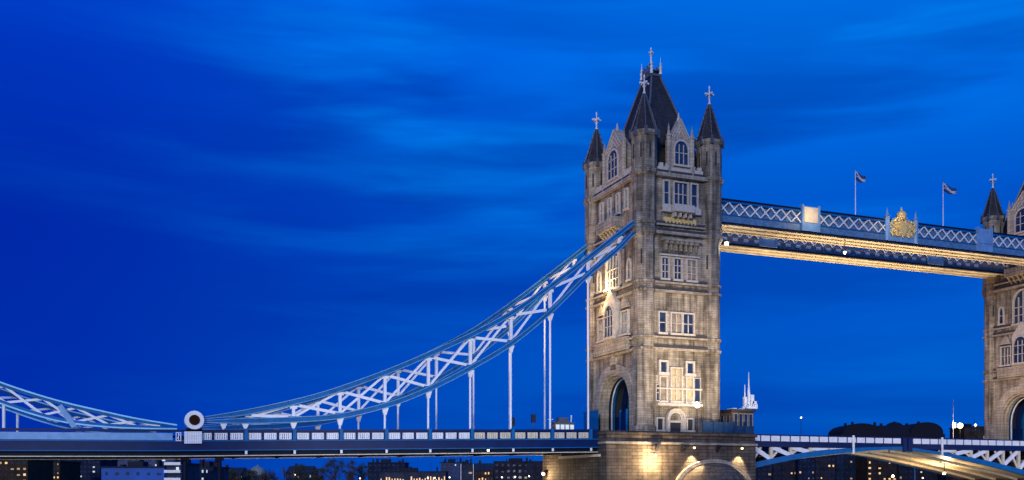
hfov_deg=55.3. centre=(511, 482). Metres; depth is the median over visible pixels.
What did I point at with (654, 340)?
bridge tower
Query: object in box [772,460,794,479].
warehouse
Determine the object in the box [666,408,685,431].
doorway
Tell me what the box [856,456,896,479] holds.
warehouse
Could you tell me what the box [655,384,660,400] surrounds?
window
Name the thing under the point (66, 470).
office block
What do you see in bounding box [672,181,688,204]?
window
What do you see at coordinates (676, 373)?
window
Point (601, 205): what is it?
window
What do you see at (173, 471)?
white balcony block
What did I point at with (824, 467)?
warehouse
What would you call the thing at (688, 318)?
window
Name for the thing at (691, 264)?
window
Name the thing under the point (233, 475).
tree
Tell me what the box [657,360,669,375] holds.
window
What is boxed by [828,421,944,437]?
trees
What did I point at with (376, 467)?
riverside block
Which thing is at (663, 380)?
window
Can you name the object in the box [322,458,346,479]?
tree
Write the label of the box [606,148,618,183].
window
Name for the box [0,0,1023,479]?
sky
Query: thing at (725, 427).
blue hoarding
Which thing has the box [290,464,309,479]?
tree
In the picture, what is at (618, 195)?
window
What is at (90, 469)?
office block
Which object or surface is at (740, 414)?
window
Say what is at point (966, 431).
rooftop block
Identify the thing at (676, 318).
window
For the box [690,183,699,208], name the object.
window
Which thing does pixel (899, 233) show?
walkway
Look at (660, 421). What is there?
window
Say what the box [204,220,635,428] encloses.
suspension chain
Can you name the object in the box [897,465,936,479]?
warehouse
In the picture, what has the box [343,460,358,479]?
tree
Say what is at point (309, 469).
terrace houses
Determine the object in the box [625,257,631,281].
window
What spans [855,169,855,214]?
flagpole
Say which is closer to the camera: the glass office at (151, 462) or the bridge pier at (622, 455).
the bridge pier at (622, 455)
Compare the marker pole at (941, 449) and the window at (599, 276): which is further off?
the marker pole at (941, 449)
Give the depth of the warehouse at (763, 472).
420.00 m
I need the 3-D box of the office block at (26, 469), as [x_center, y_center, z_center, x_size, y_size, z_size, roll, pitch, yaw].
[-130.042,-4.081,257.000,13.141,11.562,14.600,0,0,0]
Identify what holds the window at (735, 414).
in the control cabin
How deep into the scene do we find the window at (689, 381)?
163.99 m
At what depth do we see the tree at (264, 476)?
344.47 m
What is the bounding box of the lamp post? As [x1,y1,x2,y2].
[694,402,699,431]
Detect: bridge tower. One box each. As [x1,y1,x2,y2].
[582,48,724,432]
[980,174,1023,439]
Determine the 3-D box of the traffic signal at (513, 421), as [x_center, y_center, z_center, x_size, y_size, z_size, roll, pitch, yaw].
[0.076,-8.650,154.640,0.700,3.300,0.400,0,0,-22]
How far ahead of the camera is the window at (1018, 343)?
205.44 m
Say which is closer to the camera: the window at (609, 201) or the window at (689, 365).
the window at (689, 365)
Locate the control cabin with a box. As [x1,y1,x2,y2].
[720,406,755,425]
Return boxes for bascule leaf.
[755,434,906,467]
[846,437,1023,479]
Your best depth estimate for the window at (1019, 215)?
206.09 m
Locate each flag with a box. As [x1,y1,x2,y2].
[856,171,865,182]
[943,183,956,194]
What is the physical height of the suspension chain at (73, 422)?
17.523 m
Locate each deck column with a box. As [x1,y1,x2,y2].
[181,457,189,479]
[215,458,223,479]
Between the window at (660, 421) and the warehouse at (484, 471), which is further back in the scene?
the warehouse at (484, 471)
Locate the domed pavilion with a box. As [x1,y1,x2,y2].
[250,464,266,479]
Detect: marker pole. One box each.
[851,435,854,453]
[940,437,942,454]
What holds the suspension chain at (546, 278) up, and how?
attached to the bridge tower at (654, 340)
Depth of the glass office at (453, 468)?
430.00 m
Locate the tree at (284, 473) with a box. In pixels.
[282,464,286,479]
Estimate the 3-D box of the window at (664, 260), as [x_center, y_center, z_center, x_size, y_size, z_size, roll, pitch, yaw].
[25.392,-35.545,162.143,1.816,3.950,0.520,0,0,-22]
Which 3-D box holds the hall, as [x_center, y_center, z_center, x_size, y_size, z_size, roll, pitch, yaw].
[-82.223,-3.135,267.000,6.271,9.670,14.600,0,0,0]
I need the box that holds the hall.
[199,459,229,479]
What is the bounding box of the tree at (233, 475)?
[229,469,238,479]
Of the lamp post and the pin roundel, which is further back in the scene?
the lamp post
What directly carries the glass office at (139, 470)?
on the river bank
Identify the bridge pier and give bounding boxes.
[543,430,757,479]
[946,451,1023,479]
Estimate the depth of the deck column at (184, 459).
135.51 m
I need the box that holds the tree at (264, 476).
[259,469,278,479]
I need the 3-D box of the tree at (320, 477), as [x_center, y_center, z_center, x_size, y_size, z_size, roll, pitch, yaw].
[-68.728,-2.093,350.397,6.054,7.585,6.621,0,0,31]
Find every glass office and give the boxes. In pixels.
[100,460,165,479]
[118,460,174,465]
[440,455,461,479]
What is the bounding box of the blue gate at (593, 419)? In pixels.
[583,410,598,428]
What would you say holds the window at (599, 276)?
in the bridge tower at (654, 340)
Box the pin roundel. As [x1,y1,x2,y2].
[184,411,203,432]
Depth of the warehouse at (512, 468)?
440.00 m
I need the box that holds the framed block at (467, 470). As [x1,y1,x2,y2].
[460,459,474,479]
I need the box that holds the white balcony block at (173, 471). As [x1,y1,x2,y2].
[164,458,200,479]
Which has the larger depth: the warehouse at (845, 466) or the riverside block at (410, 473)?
the warehouse at (845, 466)
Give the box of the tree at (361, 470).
[357,463,370,479]
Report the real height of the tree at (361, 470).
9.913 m
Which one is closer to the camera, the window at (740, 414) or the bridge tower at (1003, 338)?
the window at (740, 414)
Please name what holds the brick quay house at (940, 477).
on the river bank
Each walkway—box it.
[720,232,1005,278]
[722,198,1023,265]
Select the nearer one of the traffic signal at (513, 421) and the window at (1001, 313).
the traffic signal at (513, 421)
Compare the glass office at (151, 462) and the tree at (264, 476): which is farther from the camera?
the glass office at (151, 462)
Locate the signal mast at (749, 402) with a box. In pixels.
[743,373,757,408]
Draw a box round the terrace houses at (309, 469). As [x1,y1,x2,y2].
[286,463,317,479]
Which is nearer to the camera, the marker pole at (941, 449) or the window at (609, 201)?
the window at (609, 201)
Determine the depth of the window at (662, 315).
162.08 m
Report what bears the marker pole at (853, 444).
attached to the bascule leaf at (772, 449)
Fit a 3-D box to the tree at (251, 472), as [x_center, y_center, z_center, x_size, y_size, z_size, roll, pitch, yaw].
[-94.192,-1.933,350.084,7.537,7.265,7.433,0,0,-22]
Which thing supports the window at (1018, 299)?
in the bridge tower at (1003, 338)
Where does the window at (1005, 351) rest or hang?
in the bridge tower at (1003, 338)
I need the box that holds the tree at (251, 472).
[239,469,258,479]
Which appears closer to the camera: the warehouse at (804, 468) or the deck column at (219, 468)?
the deck column at (219, 468)
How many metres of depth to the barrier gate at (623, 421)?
164.61 m
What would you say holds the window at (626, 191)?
in the bridge tower at (654, 340)
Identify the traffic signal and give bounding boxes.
[512,417,514,428]
[531,414,535,428]
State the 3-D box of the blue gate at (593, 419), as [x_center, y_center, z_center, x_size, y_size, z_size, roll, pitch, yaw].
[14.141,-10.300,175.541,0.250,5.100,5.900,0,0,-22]
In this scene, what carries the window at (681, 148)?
in the bridge tower at (654, 340)
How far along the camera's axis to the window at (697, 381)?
164.55 m
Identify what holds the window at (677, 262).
in the bridge tower at (654, 340)
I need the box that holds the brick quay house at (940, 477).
[937,474,945,479]
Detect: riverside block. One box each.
[367,459,409,479]
[379,466,448,479]
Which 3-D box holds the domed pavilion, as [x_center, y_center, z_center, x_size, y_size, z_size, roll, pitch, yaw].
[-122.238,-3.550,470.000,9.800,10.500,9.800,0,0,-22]
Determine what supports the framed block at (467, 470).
on the river bank
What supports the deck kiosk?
on the side span deck
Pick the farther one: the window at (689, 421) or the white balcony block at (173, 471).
the white balcony block at (173, 471)
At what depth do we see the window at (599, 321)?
174.06 m
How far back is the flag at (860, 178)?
179.37 m
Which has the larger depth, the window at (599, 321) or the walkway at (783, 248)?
the walkway at (783, 248)
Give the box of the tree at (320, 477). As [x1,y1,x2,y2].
[311,466,328,479]
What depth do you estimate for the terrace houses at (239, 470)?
424.65 m
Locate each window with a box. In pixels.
[595,271,601,293]
[596,317,603,343]
[598,202,603,223]
[602,304,614,340]
[604,251,620,293]
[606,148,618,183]
[606,197,611,219]
[614,192,620,215]
[619,309,630,336]
[623,187,628,210]
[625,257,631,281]
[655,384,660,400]
[656,417,664,430]
[657,311,667,334]
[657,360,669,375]
[658,375,668,402]
[660,256,670,279]
[662,179,670,205]
[669,312,683,335]
[669,367,683,402]
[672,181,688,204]
[673,139,689,167]
[673,257,683,281]
[683,312,695,335]
[684,361,695,376]
[685,377,694,403]
[686,258,697,282]
[686,418,694,431]
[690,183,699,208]
[694,378,701,402]
[734,413,737,425]
[739,413,742,425]
[744,413,747,425]
[749,414,752,425]
[997,307,1004,325]
[999,345,1011,366]
[1011,289,1023,325]
[1011,335,1023,364]
[1013,206,1023,234]
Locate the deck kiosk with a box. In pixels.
[548,415,574,428]
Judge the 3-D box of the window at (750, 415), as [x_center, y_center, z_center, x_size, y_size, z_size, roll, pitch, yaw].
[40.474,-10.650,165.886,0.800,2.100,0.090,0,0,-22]
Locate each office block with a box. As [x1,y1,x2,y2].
[0,460,54,479]
[53,460,81,479]
[64,460,118,479]
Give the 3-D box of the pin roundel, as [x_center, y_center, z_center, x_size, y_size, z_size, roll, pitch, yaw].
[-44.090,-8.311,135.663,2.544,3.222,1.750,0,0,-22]
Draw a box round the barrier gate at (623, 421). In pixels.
[620,409,627,430]
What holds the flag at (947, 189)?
attached to the flagpole
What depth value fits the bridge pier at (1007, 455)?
201.22 m
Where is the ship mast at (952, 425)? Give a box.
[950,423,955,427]
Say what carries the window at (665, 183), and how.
in the bridge tower at (654, 340)
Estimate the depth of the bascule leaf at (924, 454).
190.16 m
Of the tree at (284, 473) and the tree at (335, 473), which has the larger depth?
the tree at (284, 473)
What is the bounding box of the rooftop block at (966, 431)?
[949,424,983,438]
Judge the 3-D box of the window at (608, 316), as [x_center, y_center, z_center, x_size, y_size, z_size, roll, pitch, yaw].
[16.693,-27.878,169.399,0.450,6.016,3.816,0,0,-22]
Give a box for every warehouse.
[475,460,493,479]
[493,457,542,479]
[756,464,771,479]
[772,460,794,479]
[795,457,815,479]
[815,455,835,479]
[829,454,855,479]
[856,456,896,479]
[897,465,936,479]
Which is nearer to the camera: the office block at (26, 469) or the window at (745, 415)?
the window at (745, 415)
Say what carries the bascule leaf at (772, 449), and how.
attached to the bridge pier at (622, 455)
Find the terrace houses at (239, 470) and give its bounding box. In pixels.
[225,465,249,479]
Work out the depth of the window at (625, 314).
165.40 m
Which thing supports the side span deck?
on the bridge pier at (622, 455)
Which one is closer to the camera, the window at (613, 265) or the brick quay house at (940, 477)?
the window at (613, 265)
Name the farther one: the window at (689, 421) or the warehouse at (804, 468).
the warehouse at (804, 468)
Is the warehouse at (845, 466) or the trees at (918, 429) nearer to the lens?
the warehouse at (845, 466)
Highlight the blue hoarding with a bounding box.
[702,421,753,432]
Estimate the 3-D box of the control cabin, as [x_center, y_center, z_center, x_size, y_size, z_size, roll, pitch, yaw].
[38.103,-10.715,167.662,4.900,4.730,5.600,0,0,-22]
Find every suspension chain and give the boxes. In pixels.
[200,244,587,428]
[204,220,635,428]
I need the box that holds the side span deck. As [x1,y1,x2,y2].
[0,428,598,459]
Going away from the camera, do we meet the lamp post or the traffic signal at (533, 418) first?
the traffic signal at (533, 418)

